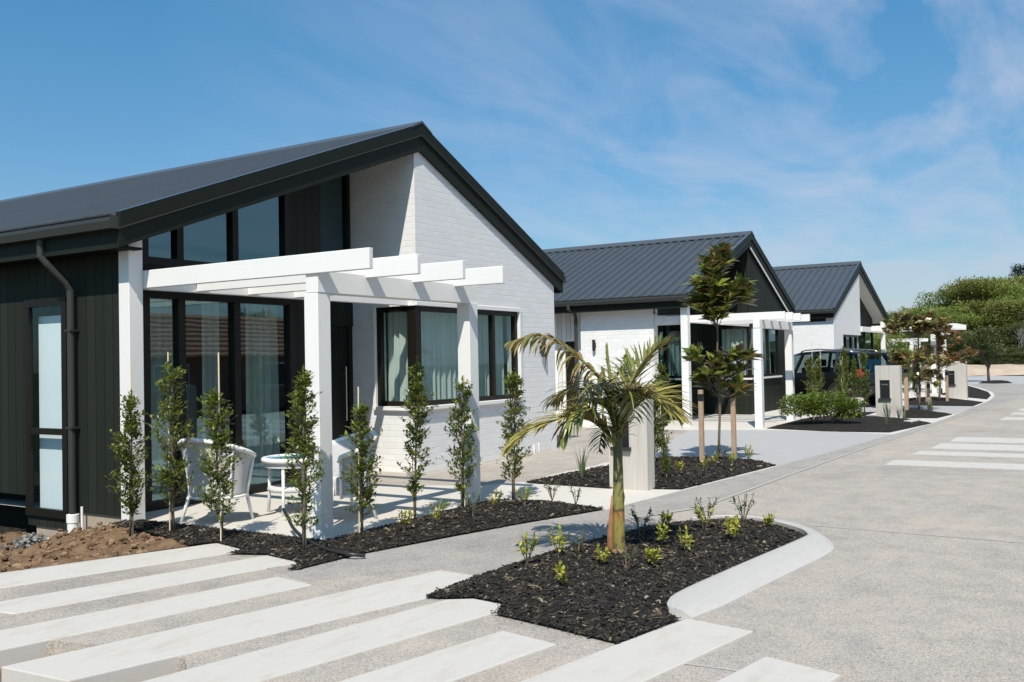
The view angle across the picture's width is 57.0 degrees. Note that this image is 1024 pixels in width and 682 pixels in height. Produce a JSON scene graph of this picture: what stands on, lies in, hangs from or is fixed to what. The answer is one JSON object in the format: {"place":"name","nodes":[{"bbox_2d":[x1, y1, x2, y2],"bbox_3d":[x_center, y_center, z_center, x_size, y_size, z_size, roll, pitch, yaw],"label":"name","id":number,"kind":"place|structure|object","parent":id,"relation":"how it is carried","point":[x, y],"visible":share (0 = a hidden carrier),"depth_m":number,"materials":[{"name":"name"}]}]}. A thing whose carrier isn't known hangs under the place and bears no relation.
{"place":"outdoors","nodes":[
{"label":"outdoors","id":0,"kind":"place"},
{"bbox_2d":[0,521,197,572],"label":"dirt","id":1,"kind":"structure","parent":0,"point":[116,533],"depth_m":9.01,"materials":[{"name":"brown soil"}]},
{"bbox_2d":[1,532,50,549],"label":"rubble","id":2,"kind":"object","parent":1,"relation":"on","point":[26,541],"visible":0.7,"depth_m":9.71,"materials":[{"name":"grey stone"}]},
{"bbox_2d":[104,363,152,538],"bbox_3d":[-3.621,1.046,8.959,0.423,1.670,0.398,0,-2,-43],"label":"columnar shrub","id":3,"kind":"object","parent":1,"relation":"on","point":[130,425],"visible":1,"depth_m":8.93,"materials":[{"name":"green plant"}]},
{"bbox_2d":[0,121,565,535],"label":"house","id":4,"kind":"structure","parent":0,"point":[409,188],"depth_m":12.42,"materials":[{"name":"metal"}]},
{"bbox_2d":[24,297,70,518],"bbox_3d":[-5.182,0.740,10.514,0.789,2.429,0.050,-2,-1,32],"label":"window","id":5,"kind":"structure","parent":4,"relation":"in","point":[30,509],"depth_m":10.57,"materials":[{"name":"black metal"}]},
{"bbox_2d":[142,193,290,266],"bbox_3d":[-3.544,-1.461,11.408,0.110,1.239,2.260,-2,-1,32],"label":"clerestory window","id":6,"kind":"structure","parent":4,"relation":"in","point":[177,235],"depth_m":11.53,"materials":[{"name":"black metal"}]},
{"bbox_2d":[143,290,297,511],"bbox_3d":[-3.484,0.662,11.395,0.110,2.470,2.330,-2,-1,32],"label":"sliding door","id":7,"kind":"structure","parent":4,"relation":"in","point":[178,299],"depth_m":11.31,"materials":[{"name":"black metal"}]},
{"bbox_2d":[330,327,348,439],"bbox_3d":[-2.549,0.850,13.880,0.123,2.120,0.430,-2,-1,32],"label":"front door","id":8,"kind":"structure","parent":4,"relation":"in","point":[339,363],"depth_m":13.92,"materials":[{"name":"metal"}]},
{"bbox_2d":[342,174,350,249],"bbox_3d":[-2.795,-1.916,13.667,0.100,1.690,1.220,-2,-1,32],"label":"clerestory window","id":9,"kind":"structure","parent":4,"relation":"in","point":[345,179],"depth_m":14.13,"materials":[{"name":"black glass"}]},
{"bbox_2d":[376,306,518,405],"bbox_3d":[-0.948,0.235,14.923,0.730,1.450,2.785,-2,-1,32],"label":"corner window","id":10,"kind":"structure","parent":4,"relation":"in","point":[414,312],"depth_m":13.93,"materials":[{"name":"black metal"}]},
{"bbox_2d":[0,384,994,539],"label":"concrete path","id":11,"kind":"structure","parent":0,"point":[390,500],"depth_m":10.92,"materials":[{"name":"grey concrete"}]},
{"bbox_2d":[177,438,255,526],"bbox_3d":[-3.035,1.407,9.612,0.798,0.888,0.644,-2,-1,24],"label":"cane chair","id":12,"kind":"object","parent":11,"relation":"on","point":[242,473],"visible":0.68,"depth_m":9.45,"materials":[{"name":"wicker"}]},
{"bbox_2d":[261,453,306,516],"bbox_3d":[-2.360,1.543,10.175,0.670,0.606,0.670,-2,-1,32],"label":"side table","id":13,"kind":"object","parent":11,"relation":"on","point":[274,462],"visible":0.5,"depth_m":9.94,"materials":[{"name":"wicker"}]},
{"bbox_2d":[118,240,504,539],"bbox_3d":[-1.589,0.386,10.933,3.530,3.030,4.625,-2,-1,32],"label":"pergola","id":14,"kind":"object","parent":11,"relation":"on","point":[317,283],"visible":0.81,"depth_m":9.57,"materials":[{"name":"white paint"}]},
{"bbox_2d":[332,431,377,519],"bbox_3d":[-1.701,1.383,9.687,0.644,0.888,0.798,0,-1,-36],"label":"cane chair","id":15,"kind":"object","parent":11,"relation":"on","point":[340,447],"visible":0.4,"depth_m":9.50,"materials":[{"name":"wicker"}]},
{"bbox_2d":[527,455,775,488],"bbox_3d":[2.123,1.779,13.131,2.089,0.060,3.867,-2,-1,38],"label":"mulch bed","id":16,"kind":"object","parent":11,"relation":"on","point":[585,481],"visible":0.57,"depth_m":12.30,"materials":[{"name":"black wood"}]},
{"bbox_2d":[608,384,654,490],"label":"letterbox pillar","id":17,"kind":"structure","parent":16,"relation":"on","point":[638,462],"depth_m":11.36,"materials":[{"name":"concrete"}]},
{"bbox_2d":[651,359,667,461],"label":"columnar shrub","id":18,"kind":"object","parent":16,"relation":"on","point":[657,424],"visible":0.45,"depth_m":13.86,"materials":[{"name":"green plant"}]},
{"bbox_2d":[651,360,673,456],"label":"columnar shrub","id":19,"kind":"object","parent":16,"relation":"on","point":[662,374],"visible":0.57,"depth_m":14.55,"materials":[{"name":"green plant"}]},
{"bbox_2d":[658,440,672,477],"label":"columnar shrub","id":20,"kind":"object","parent":16,"relation":"on","point":[665,466],"visible":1,"depth_m":12.07,"materials":[{"name":"green plant"}]},
{"bbox_2d":[697,390,704,461],"bbox_3d":[2.771,1.305,13.791,0.072,1.180,0.072,-2,-1,32],"label":"tree stake","id":21,"kind":"object","parent":16,"relation":"on","point":[700,395],"visible":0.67,"depth_m":13.77,"materials":[{"name":"brown wood"}]},
{"bbox_2d":[679,241,766,455],"bbox_3d":[3.151,0.157,14.099,1.317,3.276,0.889,-1,-1,-7],"label":"magnolia tree","id":22,"kind":"object","parent":16,"relation":"on","point":[713,297],"visible":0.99,"depth_m":14.02,"materials":[{"name":"green plant"}]},
{"bbox_2d":[730,391,736,458],"bbox_3d":[3.325,1.292,14.153,0.072,1.200,0.072,-2,-1,32],"label":"tree stake","id":23,"kind":"object","parent":16,"relation":"on","point":[733,425],"visible":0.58,"depth_m":14.13,"materials":[{"name":"brown wood"}]},
{"bbox_2d":[665,307,809,427],"bbox_3d":[5.886,0.547,23.055,2.800,2.910,4.540,-2,-1,32],"label":"pergola","id":24,"kind":"object","parent":11,"relation":"on","point":[778,320],"visible":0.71,"depth_m":21.57,"materials":[{"name":"white paint"}]},
{"bbox_2d":[769,412,929,431],"bbox_3d":[8.374,1.837,22.320,3.030,0.068,7.030,-2,-1,32],"label":"mulch bed","id":25,"kind":"object","parent":11,"relation":"on","point":[869,424],"visible":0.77,"depth_m":20.46,"materials":[{"name":"black wood"}]},
{"bbox_2d":[801,341,821,418],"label":"columnar shrub","id":26,"kind":"object","parent":25,"relation":"on","point":[812,376],"visible":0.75,"depth_m":22.24,"materials":[{"name":"green plant"}]},
{"bbox_2d":[776,388,863,423],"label":"rounded bush","id":27,"kind":"object","parent":25,"relation":"on","point":[810,403],"visible":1,"depth_m":20.69,"materials":[{"name":"green plant"}]},
{"bbox_2d":[813,353,828,416],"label":"columnar shrub","id":28,"kind":"object","parent":25,"relation":"on","point":[818,371],"visible":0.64,"depth_m":22.75,"materials":[{"name":"green plant"}]},
{"bbox_2d":[834,362,846,421],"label":"columnar shrub","id":29,"kind":"object","parent":25,"relation":"on","point":[840,378],"visible":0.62,"depth_m":21.20,"materials":[{"name":"green plant"}]},
{"bbox_2d":[838,346,851,394],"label":"columnar shrub","id":30,"kind":"object","parent":25,"relation":"on","point":[843,359],"visible":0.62,"depth_m":22.63,"materials":[{"name":"green plant"}]},
{"bbox_2d":[848,358,859,397],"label":"columnar shrub","id":31,"kind":"object","parent":25,"relation":"on","point":[855,372],"visible":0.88,"depth_m":24.21,"materials":[{"name":"green plant"}]},
{"bbox_2d":[857,350,872,415],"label":"columnar shrub","id":32,"kind":"object","parent":25,"relation":"on","point":[862,368],"visible":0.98,"depth_m":23.22,"materials":[{"name":"green plant"}]},
{"bbox_2d":[875,365,902,417],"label":"letterbox pillar","id":33,"kind":"structure","parent":25,"relation":"on","point":[888,382],"depth_m":22.84,"materials":[{"name":"concrete"}]},
{"bbox_2d":[873,332,908,363],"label":"bushy tree","id":34,"kind":"object","parent":11,"relation":"on","point":[888,342],"visible":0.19,"depth_m":42.53,"materials":[{"name":"green plant"}]},
{"bbox_2d":[889,338,927,386],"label":"pergola","id":35,"kind":"object","parent":11,"relation":"on","point":[912,344],"visible":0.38,"depth_m":43.84,"materials":[{"name":"white paint"}]},
{"bbox_2d":[860,322,965,392],"bbox_3d":[15.699,0.615,36.765,3.235,2.950,4.380,-2,-1,32],"label":"pergola","id":36,"kind":"object","parent":11,"relation":"on","point":[878,329],"visible":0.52,"depth_m":36.45,"materials":[{"name":"white paint"}]},
{"bbox_2d":[903,408,950,417],"bbox_3d":[10.726,1.840,24.529,1.265,0.062,3.952,-2,-1,21],"label":"mulch bed","id":37,"kind":"object","parent":11,"relation":"on","point":[916,413],"visible":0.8,"depth_m":23.54,"materials":[{"name":"black wood"}]},
{"bbox_2d":[903,367,908,409],"bbox_3d":[10.703,1.341,25.604,0.108,1.280,0.108,-2,-1,32],"label":"tree stake","id":38,"kind":"object","parent":37,"relation":"on","point":[906,392],"visible":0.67,"depth_m":25.57,"materials":[{"name":"brown wood"}]},
{"bbox_2d":[882,309,952,408],"bbox_3d":[11.122,0.492,25.763,1.869,2.772,1.571,-2,-1,32],"label":"magnolia tree","id":39,"kind":"object","parent":37,"relation":"on","point":[928,321],"visible":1,"depth_m":25.57,"materials":[{"name":"green plant"}]},
{"bbox_2d":[909,396,981,405],"bbox_3d":[13.815,1.894,30.236,2.254,0.065,5.954,-2,-1,23],"label":"mulch bed","id":40,"kind":"object","parent":11,"relation":"on","point":[944,402],"visible":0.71,"depth_m":28.77,"materials":[{"name":"black wood"}]},
{"bbox_2d":[912,315,980,400],"bbox_3d":[13.410,0.541,29.249,1.924,2.729,1.613,-2,-1,32],"label":"magnolia tree","id":41,"kind":"object","parent":40,"relation":"on","point":[969,351],"visible":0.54,"depth_m":29.23,"materials":[{"name":"green plant"}]},
{"bbox_2d":[946,361,967,398],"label":"letterbox pillar","id":42,"kind":"structure","parent":40,"relation":"on","point":[957,381],"depth_m":31.67,"materials":[{"name":"concrete"}]},
{"bbox_2d":[941,386,990,398],"bbox_3d":[17.896,1.955,37.416,1.686,0.075,13.551,-2,-1,23],"label":"mulch bed","id":43,"kind":"object","parent":11,"relation":"on","point":[973,392],"visible":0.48,"depth_m":34.08,"materials":[{"name":"black wood"}]},
{"bbox_2d":[0,384,1023,681],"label":"road","id":44,"kind":"structure","parent":0,"point":[864,602],"depth_m":6.52,"materials":[{"name":"grey concrete"}]},
{"bbox_2d":[109,498,603,569],"bbox_3d":[-1.559,1.788,9.774,3.352,0.052,3.837,-2,-2,45],"label":"mulch bed","id":45,"kind":"object","parent":44,"relation":"on","point":[420,536],"visible":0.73,"depth_m":8.65,"materials":[{"name":"black wood"}]},
{"bbox_2d":[142,352,201,531],"bbox_3d":[-3.211,0.988,8.939,0.508,1.770,0.490,-2,-1,36],"label":"columnar shrub","id":46,"kind":"object","parent":45,"relation":"on","point":[174,412],"visible":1,"depth_m":8.93,"materials":[{"name":"green plant"}]},
{"bbox_2d":[189,352,250,543],"bbox_3d":[-2.647,0.979,8.556,0.506,1.750,0.482,-1,-1,10],"label":"columnar shrub","id":47,"kind":"object","parent":45,"relation":"on","point":[214,399],"visible":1,"depth_m":8.50,"materials":[{"name":"green plant"}]},
{"bbox_2d":[277,364,326,548],"bbox_3d":[-1.748,1.010,7.955,0.432,1.629,0.460,-1,-1,-24],"label":"columnar shrub","id":48,"kind":"object","parent":45,"relation":"on","point":[305,447],"visible":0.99,"depth_m":7.96,"materials":[{"name":"green plant"}]},
{"bbox_2d":[282,508,364,557],"bbox_3d":[-1.741,1.665,8.214,0.205,0.240,1.535,0,-1,-39],"label":"irrigation hose","id":49,"kind":"object","parent":45,"relation":"on","point":[297,532],"visible":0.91,"depth_m":7.87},
{"bbox_2d":[338,387,382,532],"bbox_3d":[-1.383,1.127,8.694,0.424,1.410,0.457,-1,-1,-21],"label":"columnar shrub","id":50,"kind":"object","parent":45,"relation":"on","point":[359,422],"visible":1,"depth_m":8.67,"materials":[{"name":"green plant"}]},
{"bbox_2d":[394,508,416,529],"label":"bedding plant","id":51,"kind":"object","parent":45,"relation":"on","point":[407,523],"visible":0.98,"depth_m":8.62,"materials":[{"name":"green plant"}]},
{"bbox_2d":[397,356,438,517],"bbox_3d":[-0.952,0.976,9.594,0.450,1.673,0.442,-1,-1,-16],"label":"columnar shrub","id":52,"kind":"object","parent":45,"relation":"on","point":[416,388],"visible":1,"depth_m":9.58,"materials":[{"name":"green plant"}]},
{"bbox_2d":[429,498,449,523],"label":"bedding plant","id":53,"kind":"object","parent":45,"relation":"on","point":[440,513],"visible":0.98,"depth_m":8.91,"materials":[{"name":"green plant"}]},
{"bbox_2d":[439,375,481,506],"bbox_3d":[-0.548,1.105,10.171,0.443,1.482,0.420,-2,-1,23],"label":"columnar shrub","id":54,"kind":"object","parent":45,"relation":"on","point":[459,417],"visible":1,"depth_m":10.14,"materials":[{"name":"green plant"}]},
{"bbox_2d":[495,367,533,498],"bbox_3d":[0.033,1.057,10.704,0.453,1.518,0.441,-1,-1,13],"label":"columnar shrub","id":55,"kind":"object","parent":45,"relation":"on","point":[510,381],"visible":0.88,"depth_m":10.68,"materials":[{"name":"green plant"}]},
{"bbox_2d":[426,518,805,643],"bbox_3d":[1.046,1.678,7.387,1.740,0.068,4.110,-2,-1,32],"label":"mulch bed","id":56,"kind":"object","parent":44,"relation":"on","point":[603,627],"visible":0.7,"depth_m":6.43,"materials":[{"name":"black wood"}]},
{"bbox_2d":[514,531,539,563],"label":"bedding plant","id":57,"kind":"object","parent":56,"relation":"on","point":[525,550],"visible":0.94,"depth_m":7.10,"materials":[{"name":"green plant"}]},
{"bbox_2d":[548,524,569,555],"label":"bedding plant","id":58,"kind":"object","parent":56,"relation":"on","point":[559,536],"visible":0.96,"depth_m":7.38,"materials":[{"name":"green plant"}]},
{"bbox_2d":[501,331,697,553],"bbox_3d":[0.766,0.840,7.588,1.571,1.837,1.540,-2,-1,32],"label":"palm tree","id":59,"kind":"object","parent":56,"relation":"on","point":[616,404],"visible":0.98,"depth_m":7.43,"materials":[{"name":"green plant"}]},
{"bbox_2d":[615,541,639,569],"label":"bedding plant","id":60,"kind":"object","parent":56,"relation":"on","point":[632,557],"visible":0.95,"depth_m":6.83,"materials":[{"name":"green plant"}]},
{"bbox_2d":[645,546,662,564],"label":"bedding plant","id":61,"kind":"object","parent":56,"relation":"on","point":[649,554],"visible":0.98,"depth_m":6.94,"materials":[{"name":"green plant"}]},
{"bbox_2d":[677,525,695,552],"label":"bedding plant","id":62,"kind":"object","parent":56,"relation":"on","point":[689,541],"visible":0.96,"depth_m":7.40,"materials":[{"name":"green plant"}]},
{"bbox_2d":[689,503,714,528],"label":"bedding plant","id":63,"kind":"object","parent":56,"relation":"on","point":[698,512],"visible":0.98,"depth_m":8.36,"materials":[{"name":"green plant"}]},
{"bbox_2d":[722,516,740,538],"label":"bedding plant","id":64,"kind":"object","parent":56,"relation":"on","point":[735,528],"visible":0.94,"depth_m":7.84,"materials":[{"name":"green plant"}]},
{"bbox_2d":[729,493,756,519],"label":"bedding plant","id":65,"kind":"object","parent":56,"relation":"on","point":[743,516],"visible":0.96,"depth_m":8.79,"materials":[{"name":"green plant"}]},
{"bbox_2d":[543,231,794,423],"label":"house","id":66,"kind":"structure","parent":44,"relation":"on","point":[616,297],"depth_m":24.99,"materials":[{"name":"metal"}]},
{"bbox_2d":[563,339,575,421],"bbox_3d":[1.502,1.001,23.788,0.400,2.100,0.055,-2,-1,32],"label":"side door","id":67,"kind":"structure","parent":66,"relation":"in","point":[570,342],"depth_m":23.83,"materials":[{"name":"white paint"}]},
{"bbox_2d":[663,325,674,419],"bbox_3d":[3.934,0.708,23.963,0.100,2.600,2.950,-2,-1,32],"label":"sliding door","id":68,"kind":"structure","parent":66,"relation":"in","point":[665,327],"depth_m":23.91,"materials":[{"name":"black glass"}]},
{"bbox_2d":[718,326,779,377],"bbox_3d":[6.770,0.310,26.783,0.875,1.400,2.770,-2,-1,32],"label":"corner window","id":69,"kind":"structure","parent":66,"relation":"in","point":[749,328],"depth_m":26.72,"materials":[{"name":"black glass"}]},
{"bbox_2d":[667,515,833,618],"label":"kerb","id":70,"kind":"structure","parent":44,"relation":"on","point":[719,590],"depth_m":6.72,"materials":[{"name":"concrete"}]},
{"bbox_2d":[631,395,1023,670],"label":"pavement joint","id":71,"kind":"object","parent":44,"relation":"on","point":[815,525],"visible":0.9,"depth_m":10.91,"materials":[{"name":"grey concrete"}]},
{"bbox_2d":[772,261,888,354],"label":"house","id":72,"kind":"structure","parent":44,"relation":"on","point":[840,303],"depth_m":34.45,"materials":[{"name":"metal"}]},
{"bbox_2d":[857,332,873,351],"bbox_3d":[14.055,0.796,38.011,0.090,2.600,4.800,-2,-1,32],"label":"window","id":73,"kind":"structure","parent":72,"relation":"in","point":[870,345],"depth_m":39.41,"materials":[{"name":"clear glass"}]},
{"bbox_2d":[885,460,1023,469],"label":"paving strip","id":74,"kind":"object","parent":44,"relation":"on","point":[960,464],"visible":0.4,"depth_m":13.29,"materials":[{"name":"concrete"}]},
{"bbox_2d":[914,451,1023,457],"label":"paving strip","id":75,"kind":"object","parent":44,"relation":"on","point":[970,454],"visible":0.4,"depth_m":14.62,"materials":[{"name":"concrete"}]},
{"bbox_2d":[932,443,1023,450],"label":"paving strip","id":76,"kind":"object","parent":44,"relation":"on","point":[980,447],"visible":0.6,"depth_m":15.67,"materials":[{"name":"concrete"}]},
{"bbox_2d":[951,437,1023,442],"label":"paving strip","id":77,"kind":"object","parent":44,"relation":"on","point":[993,440],"visible":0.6,"depth_m":16.87,"materials":[{"name":"concrete"}]},
{"bbox_2d":[0,0,1023,314],"label":"sky","id":78,"kind":"structure","parent":0,"point":[887,136],"materials":[{"name":"blue"}]},
{"bbox_2d":[231,384,1023,581],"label":"footpath","id":79,"kind":"structure","parent":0,"point":[480,553],"depth_m":8.48,"materials":[{"name":"grey concrete"}]},
{"bbox_2d":[656,430,891,465],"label":"driveway","id":80,"kind":"structure","parent":0,"point":[779,447],"depth_m":16.99,"materials":[{"name":"concrete"}]},
{"bbox_2d":[798,403,875,412],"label":"driveway","id":81,"kind":"structure","parent":0,"point":[870,408],"depth_m":27.09,"materials":[{"name":"concrete"}]},
{"bbox_2d":[794,348,890,404],"bbox_3d":[9.668,1.137,29.711,2.140,1.780,4.660,0,-1,-34],"label":"parked car","id":82,"kind":"object","parent":81,"relation":"on","point":[830,360],"visible":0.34,"depth_m":28.38,"materials":[{"name":"black paint"}]},
{"bbox_2d":[903,406,975,413],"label":"driveway","id":83,"kind":"structure","parent":0,"point":[952,409],"depth_m":26.34,"materials":[{"name":"concrete"}]},
{"bbox_2d":[902,376,1023,384],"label":"side street","id":84,"kind":"structure","parent":0,"point":[979,379],"depth_m":52.03,"materials":[{"name":"concrete"}]},
{"bbox_2d":[980,380,1011,383],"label":"mulch bed","id":85,"kind":"object","parent":84,"relation":"on","point":[996,381],"visible":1,"depth_m":46.48,"materials":[{"name":"black wood"}]},
{"bbox_2d":[960,325,1009,380],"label":"young tree","id":86,"kind":"object","parent":85,"relation":"on","point":[979,336],"visible":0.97,"depth_m":48.34,"materials":[{"name":"green plant"}]},
{"bbox_2d":[908,346,1023,375],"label":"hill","id":87,"kind":"structure","parent":0,"point":[1002,375],"depth_m":61.96,"materials":[{"name":"plant"}]},
{"bbox_2d":[898,304,972,334],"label":"bushy tree","id":88,"kind":"object","parent":87,"relation":"on","point":[940,308],"visible":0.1,"depth_m":88.32,"materials":[{"name":"green plant"}]},
{"bbox_2d":[914,288,989,314],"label":"bushy tree","id":89,"kind":"object","parent":87,"relation":"on","point":[937,298],"visible":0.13,"depth_m":97.34,"materials":[{"name":"green plant"}]},
{"bbox_2d":[930,311,996,350],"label":"bushy tree","id":90,"kind":"object","parent":87,"relation":"on","point":[969,316],"visible":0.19,"depth_m":84.21,"materials":[{"name":"green plant"}]},
{"bbox_2d":[938,275,1007,315],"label":"bushy tree","id":91,"kind":"object","parent":87,"relation":"on","point":[973,303],"visible":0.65,"depth_m":93.14,"materials":[{"name":"green plant"}]},
{"bbox_2d":[952,314,1012,344],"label":"bushy tree","id":92,"kind":"object","parent":87,"relation":"on","point":[974,324],"visible":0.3,"depth_m":83.57,"materials":[{"name":"green plant"}]},
{"bbox_2d":[971,281,1023,328],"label":"bushy tree","id":93,"kind":"object","parent":87,"relation":"on","point":[1010,289],"visible":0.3,"depth_m":92.13,"materials":[{"name":"green plant"}]},
{"bbox_2d":[977,298,1023,345],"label":"bushy tree","id":94,"kind":"object","parent":87,"relation":"on","point":[1010,307],"visible":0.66,"depth_m":83.10,"materials":[{"name":"green plant"}]},
{"bbox_2d":[983,325,1019,358],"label":"dark tree","id":95,"kind":"object","parent":87,"relation":"on","point":[1008,332],"visible":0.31,"depth_m":76.79,"materials":[{"name":"green plant"}]},
{"bbox_2d":[998,321,1023,350],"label":"dark tree","id":96,"kind":"object","parent":87,"relation":"on","point":[1021,325],"visible":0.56,"depth_m":75.62,"materials":[{"name":"green plant"}]},
{"bbox_2d":[929,364,1023,375],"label":"sand bank","id":97,"kind":"structure","parent":0,"point":[998,369],"depth_m":61.42,"materials":[{"name":"beige sand"}]},
{"label":"ground","id":98,"kind":"structure","parent":0,"visible":0},
{"bbox_2d":[0,543,238,588],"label":"paving band","id":99,"kind":"object","parent":98,"relation":"on","point":[36,575],"visible":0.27,"depth_m":7.63,"materials":[{"name":"concrete"}]},
{"bbox_2d":[0,555,296,613],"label":"paving band","id":100,"kind":"object","parent":98,"relation":"on","point":[76,595],"visible":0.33,"depth_m":6.91,"materials":[{"name":"concrete"}]},
{"bbox_2d":[0,577,311,668],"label":"paving band","id":101,"kind":"object","parent":98,"relation":"on","point":[23,643],"visible":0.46,"depth_m":6.03,"materials":[{"name":"concrete"}]},
{"bbox_2d":[2,570,472,681],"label":"paving band","id":102,"kind":"object","parent":98,"relation":"on","point":[145,657],"visible":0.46,"depth_m":5.56,"materials":[{"name":"concrete"}]},
{"bbox_2d":[142,599,499,681],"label":"paving band","id":103,"kind":"object","parent":98,"relation":"on","point":[272,662],"visible":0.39,"depth_m":5.34,"materials":[{"name":"concrete"}]},
{"bbox_2d":[339,631,555,681],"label":"paving band","id":104,"kind":"object","parent":98,"relation":"on","point":[467,659],"visible":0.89,"depth_m":5.01,"materials":[{"name":"concrete"}]},
{"bbox_2d":[520,619,752,681],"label":"paving band","id":105,"kind":"object","parent":98,"relation":"on","point":[649,656],"visible":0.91,"depth_m":5.04,"materials":[{"name":"concrete"}]},
{"bbox_2d":[716,657,840,681],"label":"paving band","id":106,"kind":"object","parent":98,"relation":"on","point":[766,669],"visible":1,"depth_m":4.70,"materials":[{"name":"concrete"}]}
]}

